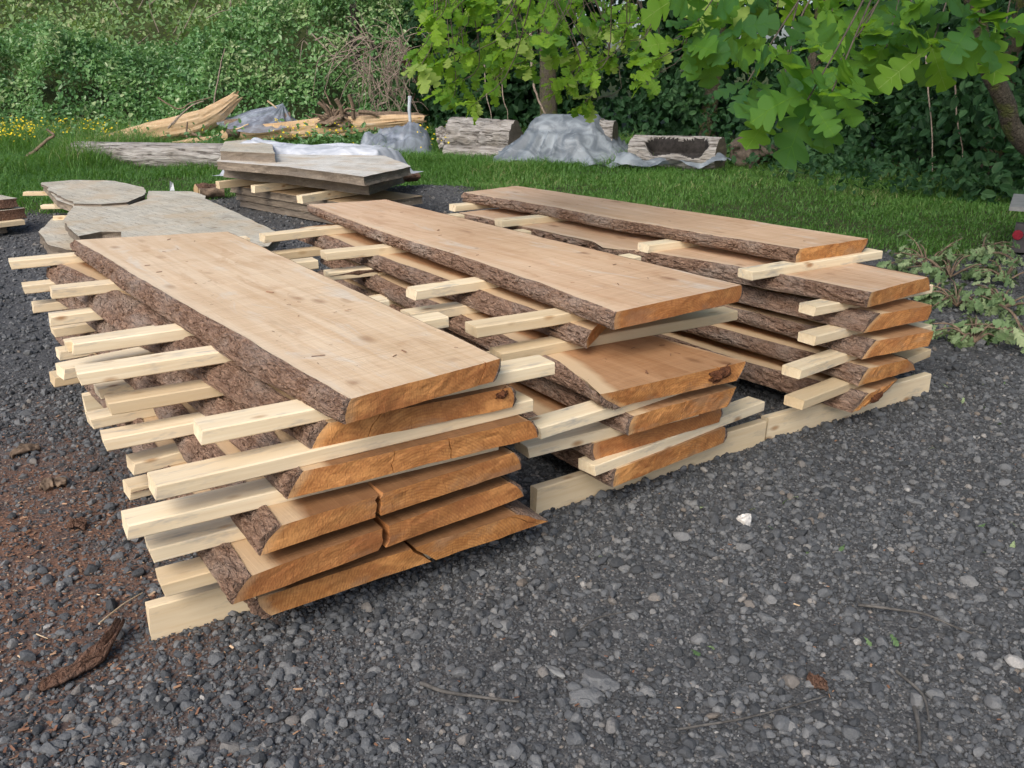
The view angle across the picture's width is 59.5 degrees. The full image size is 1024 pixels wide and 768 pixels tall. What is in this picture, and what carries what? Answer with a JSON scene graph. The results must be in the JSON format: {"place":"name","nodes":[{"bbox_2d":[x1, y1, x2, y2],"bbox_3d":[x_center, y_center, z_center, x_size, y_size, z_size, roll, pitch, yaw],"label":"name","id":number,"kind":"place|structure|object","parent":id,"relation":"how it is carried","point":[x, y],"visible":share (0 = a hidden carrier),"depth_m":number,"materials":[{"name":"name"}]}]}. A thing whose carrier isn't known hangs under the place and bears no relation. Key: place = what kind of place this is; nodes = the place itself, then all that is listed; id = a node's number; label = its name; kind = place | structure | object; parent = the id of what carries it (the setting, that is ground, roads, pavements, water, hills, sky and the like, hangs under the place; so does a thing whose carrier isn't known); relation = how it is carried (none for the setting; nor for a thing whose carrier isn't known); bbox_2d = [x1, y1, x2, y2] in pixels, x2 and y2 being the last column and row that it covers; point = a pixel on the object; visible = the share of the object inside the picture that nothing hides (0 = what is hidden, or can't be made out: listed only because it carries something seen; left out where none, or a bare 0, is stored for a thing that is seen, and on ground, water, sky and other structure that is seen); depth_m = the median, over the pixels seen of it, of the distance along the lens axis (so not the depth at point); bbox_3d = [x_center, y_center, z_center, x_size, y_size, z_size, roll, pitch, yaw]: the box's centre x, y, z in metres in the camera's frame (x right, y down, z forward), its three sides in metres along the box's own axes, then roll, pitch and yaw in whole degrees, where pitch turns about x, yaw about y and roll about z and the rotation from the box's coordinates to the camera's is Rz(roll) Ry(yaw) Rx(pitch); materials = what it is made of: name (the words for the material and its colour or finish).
{"place":"outdoors","nodes":[
{"label":"outdoors","id":0,"kind":"place"},
{"bbox_2d":[41,180,146,205],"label":"wood slab","id":1,"kind":"structure","parent":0,"point":[93,193],"depth_m":8.72,"materials":[{"name":"wood"}]},
{"bbox_2d":[230,182,422,204],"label":"wood slab","id":2,"kind":"structure","parent":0,"point":[288,195],"depth_m":9.15,"materials":[{"name":"wood"}]},
{"bbox_2d":[296,190,358,203],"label":"batten","id":3,"kind":"object","parent":2,"relation":"on","point":[315,196],"visible":0.67,"depth_m":8.68,"materials":[{"name":"brown wood"}]},
{"bbox_2d":[223,170,404,194],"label":"wood slab","id":4,"kind":"structure","parent":3,"relation":"on","point":[331,185],"depth_m":9.06,"materials":[{"name":"wood"}]},
{"bbox_2d":[216,154,411,185],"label":"wood slab","id":5,"kind":"structure","parent":4,"relation":"on","point":[363,170],"depth_m":8.90,"materials":[{"name":"wood"}]},
{"bbox_2d":[220,140,275,162],"bbox_3d":[-2.937,-2.600,9.972,0.557,0.090,1.953,-5,20,-14],"label":"wood slab","id":6,"kind":"object","parent":5,"relation":"on","point":[236,150],"depth_m":9.39,"materials":[{"name":"wood"}]},
{"bbox_2d":[214,137,422,175],"bbox_3d":[-2.243,-2.630,10.361,2.222,0.384,1.107,5,20,12],"label":"plastic sheet","id":7,"kind":"object","parent":5,"relation":"on","point":[327,149],"visible":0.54,"depth_m":10.17,"materials":[{"name":"plastic"}]},
{"bbox_2d":[0,113,864,168],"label":"grass","id":8,"kind":"structure","parent":0,"point":[10,146],"depth_m":15.09,"materials":[{"name":"plant"}]},
{"bbox_2d":[109,91,242,141],"bbox_3d":[-6.458,-5.012,16.843,2.754,0.969,0.346,-6,20,-16],"label":"split trunk","id":9,"kind":"object","parent":8,"relation":"on","point":[213,114],"visible":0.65,"depth_m":16.88,"materials":[{"name":"brown wood"}]},
{"bbox_2d":[224,112,290,128],"bbox_3d":[-4.817,-4.984,17.013,1.244,0.332,0.252,-3,20,-9],"label":"log","id":10,"kind":"object","parent":8,"relation":"on","point":[228,121],"visible":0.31,"depth_m":16.88,"materials":[{"name":"brown wood"}]},
{"bbox_2d":[217,103,296,132],"bbox_3d":[-4.829,-5.100,17.086,1.879,0.485,1.500,12,23,31],"label":"plastic sheet","id":11,"kind":"object","parent":10,"relation":"on","point":[256,119],"visible":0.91,"depth_m":16.83,"materials":[{"name":"plastic"}]},
{"bbox_2d":[0,0,1023,767],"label":"ground","id":12,"kind":"structure","parent":0,"point":[48,94],"depth_m":2.75,"materials":[{"name":"gravel"}]},
{"bbox_2d":[39,218,73,253],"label":"wood slab","id":13,"kind":"structure","parent":12,"relation":"on","point":[55,238],"depth_m":7.70,"materials":[{"name":"wood"}]},
{"bbox_2d":[38,616,124,691],"bbox_3d":[-1.121,0.721,2.382,0.081,0.063,0.284,8,21,22],"label":"bark strip","id":14,"kind":"object","parent":12,"relation":"on","point":[93,656],"visible":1,"depth_m":2.35,"materials":[{"name":"wood"}]},
{"bbox_2d":[66,141,223,169],"bbox_3d":[-5.511,-3.482,13.779,3.134,0.509,0.444,7,21,19],"label":"log","id":15,"kind":"object","parent":12,"relation":"on","point":[149,153],"visible":0.55,"depth_m":13.51,"materials":[{"name":"wood"}]},
{"bbox_2d":[0,105,379,144],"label":"leafy weeds","id":16,"kind":"object","parent":12,"relation":"on","point":[337,139],"visible":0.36,"depth_m":16.15,"materials":[{"name":"green plant"}]},
{"bbox_2d":[0,0,423,142],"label":"bramble thicket","id":17,"kind":"object","parent":12,"relation":"on","point":[45,42],"visible":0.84,"depth_m":18.79,"materials":[{"name":"green plant"}]},
{"bbox_2d":[0,0,461,103],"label":"hillside shrubs","id":18,"kind":"object","parent":12,"relation":"on","point":[99,25],"visible":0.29,"depth_m":23.51,"materials":[{"name":"green plant"}]},
{"bbox_2d":[145,554,430,639],"bbox_3d":[-0.522,0.571,2.779,1.154,0.127,0.044,-11,23,-29],"label":"bearer","id":19,"kind":"object","parent":12,"relation":"on","point":[180,612],"visible":0.08,"depth_m":2.53,"materials":[{"name":"brown wood"}]},
{"bbox_2d":[66,359,547,618],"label":"wood slab","id":20,"kind":"structure","parent":19,"relation":"on","point":[502,521],"depth_m":2.65,"materials":[{"name":"brown wood"}]},
{"bbox_2d":[155,500,514,596],"bbox_3d":[-0.486,0.444,2.699,1.104,0.043,0.104,-11,23,-29],"label":"batten","id":21,"kind":"object","parent":20,"relation":"on","point":[183,576],"visible":0.17,"depth_m":2.44,"materials":[{"name":"brown wood"}]},
{"bbox_2d":[54,335,523,604],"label":"wood slab","id":22,"kind":"structure","parent":21,"relation":"on","point":[241,570],"depth_m":2.50,"materials":[{"name":"brown wood"}]},
{"bbox_2d":[85,408,155,428],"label":"batten","id":23,"kind":"object","parent":22,"relation":"on","point":[100,418],"visible":0.13,"depth_m":3.27,"materials":[{"name":"brown wood"}]},
{"bbox_2d":[62,308,521,555],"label":"wood slab","id":24,"kind":"structure","parent":23,"relation":"on","point":[264,529],"depth_m":2.56,"materials":[{"name":"brown wood"}]},
{"bbox_2d":[49,370,79,387],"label":"batten","id":25,"kind":"object","parent":24,"relation":"on","point":[56,380],"visible":0.06,"depth_m":3.36,"materials":[{"name":"brown wood"}]},
{"bbox_2d":[56,297,538,498],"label":"wood slab","id":26,"kind":"structure","parent":25,"relation":"on","point":[341,471],"depth_m":2.62,"materials":[{"name":"brown wood"}]},
{"bbox_2d":[48,307,103,326],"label":"batten","id":27,"kind":"object","parent":26,"relation":"on","point":[72,316],"visible":0.17,"depth_m":3.79,"materials":[{"name":"brown wood"}]},
{"bbox_2d":[55,346,153,379],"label":"batten","id":28,"kind":"object","parent":26,"relation":"on","point":[65,370],"visible":0.2,"depth_m":3.19,"materials":[{"name":"brown wood"}]},
{"bbox_2d":[46,262,516,448],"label":"wood slab","id":29,"kind":"structure","parent":28,"relation":"on","point":[124,310],"depth_m":2.73,"materials":[{"name":"brown wood"}]},
{"bbox_2d":[8,236,249,269],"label":"batten","id":30,"kind":"object","parent":29,"relation":"on","point":[40,260],"visible":0.3,"depth_m":4.38,"materials":[{"name":"brown wood"}]},
{"bbox_2d":[49,257,318,298],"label":"batten","id":31,"kind":"object","parent":29,"relation":"on","point":[68,290],"visible":0.33,"depth_m":3.83,"materials":[{"name":"brown wood"}]},
{"bbox_2d":[70,296,388,355],"bbox_3d":[-1.011,-0.228,3.341,1.160,0.043,0.098,-11,23,-29],"label":"batten","id":32,"kind":"object","parent":29,"relation":"on","point":[108,341],"visible":0.34,"depth_m":3.12,"materials":[{"name":"brown wood"}]},
{"bbox_2d":[75,312,448,385],"bbox_3d":[-0.804,-0.134,3.080,1.269,0.044,0.096,-11,23,-29],"label":"batten","id":33,"kind":"object","parent":29,"relation":"on","point":[127,368],"visible":0.41,"depth_m":2.86,"materials":[{"name":"brown wood"}]},
{"bbox_2d":[70,231,500,423],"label":"wood slab","id":34,"kind":"structure","parent":33,"relation":"on","point":[359,371],"depth_m":3.02,"materials":[{"name":"brown wood"}]},
{"bbox_2d":[193,354,554,445],"bbox_3d":[-0.359,0.032,2.615,1.096,0.043,0.106,-11,23,-29],"label":"batten","id":35,"kind":"object","parent":29,"relation":"on","point":[216,428],"visible":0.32,"depth_m":2.43,"materials":[{"name":"brown wood"}]},
{"bbox_2d":[104,379,223,414],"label":"batten","id":36,"kind":"object","parent":26,"relation":"on","point":[152,397],"visible":0.3,"depth_m":2.88,"materials":[{"name":"brown wood"}]},
{"bbox_2d":[147,391,532,500],"bbox_3d":[-0.439,0.158,2.569,1.141,0.043,0.102,-12,23,-31],"label":"batten","id":37,"kind":"object","parent":26,"relation":"on","point":[178,480],"visible":0.74,"depth_m":2.41,"materials":[{"name":"brown wood"}]},
{"bbox_2d":[100,412,204,450],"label":"batten","id":38,"kind":"object","parent":24,"relation":"on","point":[126,436],"visible":0.27,"depth_m":2.87,"materials":[{"name":"brown wood"}]},
{"bbox_2d":[121,447,498,539],"bbox_3d":[-0.534,0.269,2.571,1.090,0.044,0.101,-11,23,-29],"label":"batten","id":39,"kind":"object","parent":24,"relation":"on","point":[163,516],"visible":0.44,"depth_m":2.38,"materials":[{"name":"brown wood"}]},
{"bbox_2d":[126,443,185,475],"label":"batten","id":40,"kind":"object","parent":22,"relation":"on","point":[149,460],"visible":0.19,"depth_m":2.92,"materials":[{"name":"brown wood"}]},
{"bbox_2d":[144,516,245,562],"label":"batten","id":41,"kind":"object","parent":22,"relation":"on","point":[171,544],"visible":0.2,"depth_m":2.42,"materials":[{"name":"brown wood"}]},
{"bbox_2d":[234,114,425,140],"bbox_3d":[-3.413,-4.763,16.745,3.789,0.525,0.311,-1,20,-4],"label":"split trunk","id":42,"kind":"object","parent":12,"relation":"on","point":[386,121],"visible":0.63,"depth_m":16.64,"materials":[{"name":"brown wood"}]},
{"bbox_2d":[305,90,377,127],"bbox_3d":[-3.162,-5.102,16.642,1.384,0.674,0.540,0,20,0],"label":"root mass","id":43,"kind":"object","parent":42,"relation":"on","point":[331,116],"visible":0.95,"depth_m":16.53,"materials":[{"name":"brown wood"}]},
{"bbox_2d":[299,6,430,124],"bbox_3d":[-2.914,-6.118,18.193,2.623,2.887,1.433,0,20,0],"label":"dead brush","id":44,"kind":"object","parent":12,"relation":"on","point":[385,71],"visible":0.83,"depth_m":17.93,"materials":[{"name":"plant"}]},
{"bbox_2d":[360,121,431,154],"bbox_3d":[-2.035,-4.311,15.658,1.307,0.526,1.107,-4,20,-11],"label":"plastic sheet","id":45,"kind":"object","parent":12,"relation":"on","point":[404,136],"visible":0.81,"depth_m":15.48,"materials":[{"name":"plastic"}]},
{"bbox_2d":[445,117,522,146],"bbox_3d":[-0.487,-4.256,15.491,1.241,0.680,0.648,10,22,25],"label":"log","id":46,"kind":"object","parent":12,"relation":"on","point":[462,131],"visible":0.69,"depth_m":15.23,"materials":[{"name":"wood"}]},
{"bbox_2d":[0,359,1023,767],"bbox_3d":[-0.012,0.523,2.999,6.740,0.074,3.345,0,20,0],"label":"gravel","id":47,"kind":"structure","parent":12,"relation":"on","point":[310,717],"depth_m":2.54,"materials":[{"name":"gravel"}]},
{"bbox_2d":[0,353,1023,767],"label":"wood chips","id":48,"kind":"object","parent":12,"relation":"on","point":[116,611],"visible":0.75,"depth_m":2.64,"materials":[{"name":"wood"}]},
{"bbox_2d":[539,7,557,115],"bbox_3d":[0.501,-9.609,15.417,5.550,10.949,6.373,8,21,22],"label":"tree","id":49,"kind":"object","parent":12,"relation":"on","point":[550,106],"visible":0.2,"depth_m":16.67,"materials":[{"name":"brown plant"}]},
{"bbox_2d":[600,118,617,140],"bbox_3d":[1.141,-3.955,14.572,1.094,0.757,0.751,6,20,15],"label":"log","id":50,"kind":"object","parent":12,"relation":"on","point":[610,128],"visible":0.13,"depth_m":14.19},
{"bbox_2d":[493,114,641,168],"bbox_3d":[1.233,-3.965,14.469,2.832,0.745,2.008,6,20,15],"label":"plastic sheet","id":51,"kind":"object","parent":50,"relation":"on","point":[567,137],"visible":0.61,"depth_m":14.08,"materials":[{"name":"plastic"}]},
{"bbox_2d":[530,419,765,513],"bbox_3d":[0.565,0.312,3.493,1.174,0.118,0.044,-12,23,-31],"label":"bearer","id":52,"kind":"object","parent":12,"relation":"on","point":[566,490],"visible":0.5,"depth_m":3.33,"materials":[{"name":"brown wood"}]},
{"bbox_2d":[551,426,726,486],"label":"wood slab","id":53,"kind":"structure","parent":52,"relation":"on","point":[614,477],"depth_m":3.32,"materials":[{"name":"brown wood"}]},
{"bbox_2d":[578,396,764,475],"bbox_3d":[0.634,0.186,3.421,0.983,0.045,0.090,-16,25,-37],"label":"batten","id":54,"kind":"object","parent":53,"relation":"on","point":[739,409],"visible":0.63,"depth_m":3.32,"materials":[{"name":"brown wood"}]},
{"bbox_2d":[508,382,722,460],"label":"wood slab","id":55,"kind":"structure","parent":54,"relation":"on","point":[544,404],"depth_m":3.32,"materials":[{"name":"brown wood"}]},
{"bbox_2d":[514,415,698,457],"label":"batten","id":56,"kind":"object","parent":55,"relation":"on","point":[576,437],"visible":0.45,"depth_m":3.07,"materials":[{"name":"brown wood"}]},
{"bbox_2d":[317,270,735,435],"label":"wood slab","id":57,"kind":"structure","parent":56,"relation":"on","point":[688,404],"depth_m":3.26,"materials":[{"name":"brown wood"}]},
{"bbox_2d":[528,393,681,438],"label":"batten","id":58,"kind":"object","parent":57,"relation":"on","point":[559,421],"visible":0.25,"depth_m":2.99,"materials":[{"name":"brown wood"}]},
{"bbox_2d":[320,258,745,409],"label":"wood slab","id":59,"kind":"structure","parent":58,"relation":"on","point":[617,377],"depth_m":3.29,"materials":[{"name":"brown wood"}]},
{"bbox_2d":[323,265,385,279],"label":"batten","id":60,"kind":"object","parent":59,"relation":"on","point":[349,272],"visible":0.43,"depth_m":4.59,"materials":[{"name":"brown wood"}]},
{"bbox_2d":[400,302,479,316],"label":"batten","id":61,"kind":"object","parent":59,"relation":"on","point":[452,309],"visible":0.24,"depth_m":3.88,"materials":[{"name":"brown wood"}]},
{"bbox_2d":[297,224,606,347],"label":"wood slab","id":62,"kind":"structure","parent":61,"relation":"on","point":[411,268],"depth_m":4.12,"materials":[{"name":"brown wood"}]},
{"bbox_2d":[259,213,464,242],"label":"batten","id":63,"kind":"object","parent":62,"relation":"on","point":[285,235],"visible":0.4,"depth_m":5.08,"materials":[{"name":"brown wood"}]},
{"bbox_2d":[320,229,530,260],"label":"batten","id":64,"kind":"object","parent":62,"relation":"on","point":[352,252],"visible":0.45,"depth_m":4.58,"materials":[{"name":"brown wood"}]},
{"bbox_2d":[406,253,640,300],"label":"batten","id":65,"kind":"object","parent":62,"relation":"on","point":[441,289],"visible":0.34,"depth_m":3.83,"materials":[{"name":"brown wood"}]},
{"bbox_2d":[465,308,586,337],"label":"batten","id":66,"kind":"object","parent":62,"relation":"on","point":[487,327],"visible":0.46,"depth_m":3.32,"materials":[{"name":"brown wood"}]},
{"bbox_2d":[307,199,742,329],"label":"wood slab","id":67,"kind":"structure","parent":66,"relation":"on","point":[642,292],"depth_m":3.90,"materials":[{"name":"brown wood"}]},
{"bbox_2d":[490,306,737,360],"bbox_3d":[0.440,-0.206,3.593,1.172,0.044,0.096,-11,23,-29],"label":"batten","id":68,"kind":"object","parent":59,"relation":"on","point":[549,345],"visible":0.77,"depth_m":3.56,"materials":[{"name":"brown wood"}]},
{"bbox_2d":[614,151,730,168],"bbox_3d":[2.357,-3.317,13.214,1.711,0.228,0.406,6,21,17],"label":"plastic sheet","id":69,"kind":"object","parent":12,"relation":"on","point":[624,157],"visible":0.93,"depth_m":13.25,"materials":[{"name":"plastic"}]},
{"bbox_2d":[628,135,726,171],"bbox_3d":[2.479,-3.437,13.481,1.365,0.598,0.590,11,23,29],"label":"hollow log","id":70,"kind":"object","parent":12,"relation":"on","point":[699,149],"visible":0.62,"depth_m":13.31,"materials":[{"name":"wood"}]},
{"bbox_2d":[366,0,1023,205],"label":"woodland undergrowth","id":71,"kind":"object","parent":12,"relation":"on","point":[1000,177],"visible":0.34,"depth_m":13.09,"materials":[{"name":"green plant"}]},
{"bbox_2d":[401,0,1023,171],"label":"oak tree","id":72,"kind":"object","parent":12,"relation":"on","point":[805,98],"visible":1,"depth_m":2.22,"materials":[{"name":"green plant"}]},
{"bbox_2d":[410,0,1023,178],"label":"woodland depth","id":73,"kind":"object","parent":12,"relation":"on","point":[521,103],"visible":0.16,"depth_m":19.68,"materials":[{"name":"green plant"}]},
{"bbox_2d":[428,115,1023,198],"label":"leafy weeds","id":74,"kind":"object","parent":12,"relation":"on","point":[882,165],"visible":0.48,"depth_m":11.55,"materials":[{"name":"green plant"}]},
{"bbox_2d":[729,136,777,168],"bbox_3d":[3.729,-3.564,13.876,0.697,0.584,0.666,9,21,23],"label":"burl","id":75,"kind":"object","parent":12,"relation":"on","point":[742,154],"visible":0.45,"depth_m":13.69,"materials":[{"name":"brown wood"}]},
{"bbox_2d":[761,372,930,439],"bbox_3d":[1.546,0.097,4.097,1.114,0.117,0.044,-12,23,-30],"label":"bearer","id":76,"kind":"object","parent":12,"relation":"on","point":[789,420],"visible":0.58,"depth_m":3.99,"materials":[{"name":"brown wood"}]},
{"bbox_2d":[654,331,897,412],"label":"wood slab","id":77,"kind":"structure","parent":76,"relation":"on","point":[763,370],"depth_m":4.15,"materials":[{"name":"brown wood"}]},
{"bbox_2d":[784,347,930,409],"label":"batten","id":78,"kind":"object","parent":77,"relation":"on","point":[814,394],"visible":0.55,"depth_m":3.83,"materials":[{"name":"brown wood"}]},
{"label":"batten","id":79,"kind":"object","parent":77,"relation":"on","visible":0},
{"bbox_2d":[681,321,914,385],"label":"wood slab","id":80,"kind":"structure","parent":79,"relation":"on","point":[856,372],"depth_m":4.17,"materials":[{"name":"brown wood"}]},
{"bbox_2d":[781,322,931,378],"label":"batten","id":81,"kind":"object","parent":80,"relation":"on","point":[812,364],"visible":0.38,"depth_m":3.85,"materials":[{"name":"brown wood"}]},
{"bbox_2d":[700,302,933,358],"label":"wood slab","id":82,"kind":"structure","parent":81,"relation":"on","point":[899,338],"depth_m":4.04,"materials":[{"name":"brown wood"}]},
{"bbox_2d":[797,324,859,345],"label":"batten","id":83,"kind":"object","parent":82,"relation":"on","point":[820,335],"visible":0.38,"depth_m":3.90,"materials":[{"name":"brown wood"}]},
{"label":"batten","id":84,"kind":"object","parent":82,"relation":"on","visible":0},
{"bbox_2d":[706,276,931,332],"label":"wood slab","id":85,"kind":"structure","parent":84,"relation":"on","point":[885,315],"depth_m":4.05,"materials":[{"name":"brown wood"}]},
{"bbox_2d":[798,284,932,315],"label":"batten","id":86,"kind":"object","parent":85,"relation":"on","point":[817,307],"visible":0.37,"depth_m":3.95,"materials":[{"name":"brown wood"}]},
{"bbox_2d":[459,208,929,307],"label":"wood slab","id":87,"kind":"structure","parent":86,"relation":"on","point":[861,285],"depth_m":4.41,"materials":[{"name":"brown wood"}]},
{"bbox_2d":[449,202,496,211],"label":"batten","id":88,"kind":"object","parent":87,"relation":"on","point":[458,207],"visible":0.28,"depth_m":6.04,"materials":[{"name":"brown wood"}]},
{"bbox_2d":[461,186,867,262],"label":"wood slab","id":89,"kind":"structure","parent":88,"relation":"on","point":[777,242],"depth_m":4.94,"materials":[{"name":"brown wood"}]},
{"bbox_2d":[738,248,882,280],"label":"batten","id":90,"kind":"object","parent":87,"relation":"on","point":[763,271],"visible":0.9,"depth_m":4.25,"materials":[{"name":"brown wood"}]},
{"bbox_2d":[876,229,962,272],"bbox_3d":[3.111,-0.990,6.827,0.604,0.338,0.401,6,21,17],"label":"oak cutting","id":91,"kind":"object","parent":12,"relation":"on","point":[889,264],"visible":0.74,"depth_m":6.84,"materials":[{"name":"green plant"}]},
{"bbox_2d":[914,275,994,315],"bbox_3d":[2.922,-0.566,5.858,0.522,0.210,0.570,-9,22,-24],"label":"oak cutting","id":92,"kind":"object","parent":12,"relation":"on","point":[971,303],"visible":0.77,"depth_m":5.80,"materials":[{"name":"green plant"}]},
{"bbox_2d":[898,249,1017,282],"bbox_3d":[3.189,-0.849,6.550,0.742,0.286,0.536,-5,20,-15],"label":"oak cutting","id":93,"kind":"object","parent":12,"relation":"on","point":[933,272],"visible":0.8,"depth_m":6.56,"materials":[{"name":"green plant"}]},
{"bbox_2d":[924,312,1004,348],"bbox_3d":[2.549,-0.298,5.144,0.479,0.238,0.342,-8,21,-20],"label":"oak cutting","id":94,"kind":"object","parent":12,"relation":"on","point":[969,339],"visible":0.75,"depth_m":5.06,"materials":[{"name":"green plant"}]},
{"bbox_2d":[949,299,1023,353],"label":"oak cutting","id":95,"kind":"object","parent":12,"relation":"on","point":[1011,333],"visible":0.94,"depth_m":5.05,"materials":[{"name":"green plant"}]},
{"bbox_2d":[959,281,1023,315],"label":"oak cutting","id":96,"kind":"object","parent":12,"relation":"on","point":[990,289],"visible":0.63,"depth_m":5.69,"materials":[{"name":"green plant"}]},
{"bbox_2d":[964,253,1023,287],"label":"oak cutting","id":97,"kind":"object","parent":12,"relation":"on","point":[977,272],"visible":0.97,"depth_m":6.44,"materials":[{"name":"green plant"}]},
{"bbox_2d":[968,232,1023,266],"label":"oak cutting","id":98,"kind":"object","parent":12,"relation":"on","point":[985,250],"visible":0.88,"depth_m":7.18,"materials":[{"name":"green plant"}]},
{"bbox_2d":[0,141,1023,263],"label":"grass","id":99,"kind":"structure","parent":0,"point":[30,174],"depth_m":11.46,"materials":[{"name":"plant"}]},
{"bbox_2d":[0,184,1023,401],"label":"gravel","id":100,"kind":"structure","parent":0,"point":[979,344],"depth_m":5.51,"materials":[{"name":"gravel"}]},
{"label":"wood slab","id":101,"kind":"object","parent":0,"visible":0},
{"bbox_2d":[23,191,47,195],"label":"batten","id":102,"kind":"object","parent":101,"relation":"on","point":[34,193],"visible":0.4,"depth_m":9.40,"materials":[{"name":"brown wood"}]},
{"bbox_2d":[43,188,279,250],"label":"wood slab","id":103,"kind":"structure","parent":102,"relation":"on","point":[154,213],"depth_m":7.34,"materials":[{"name":"wood"}]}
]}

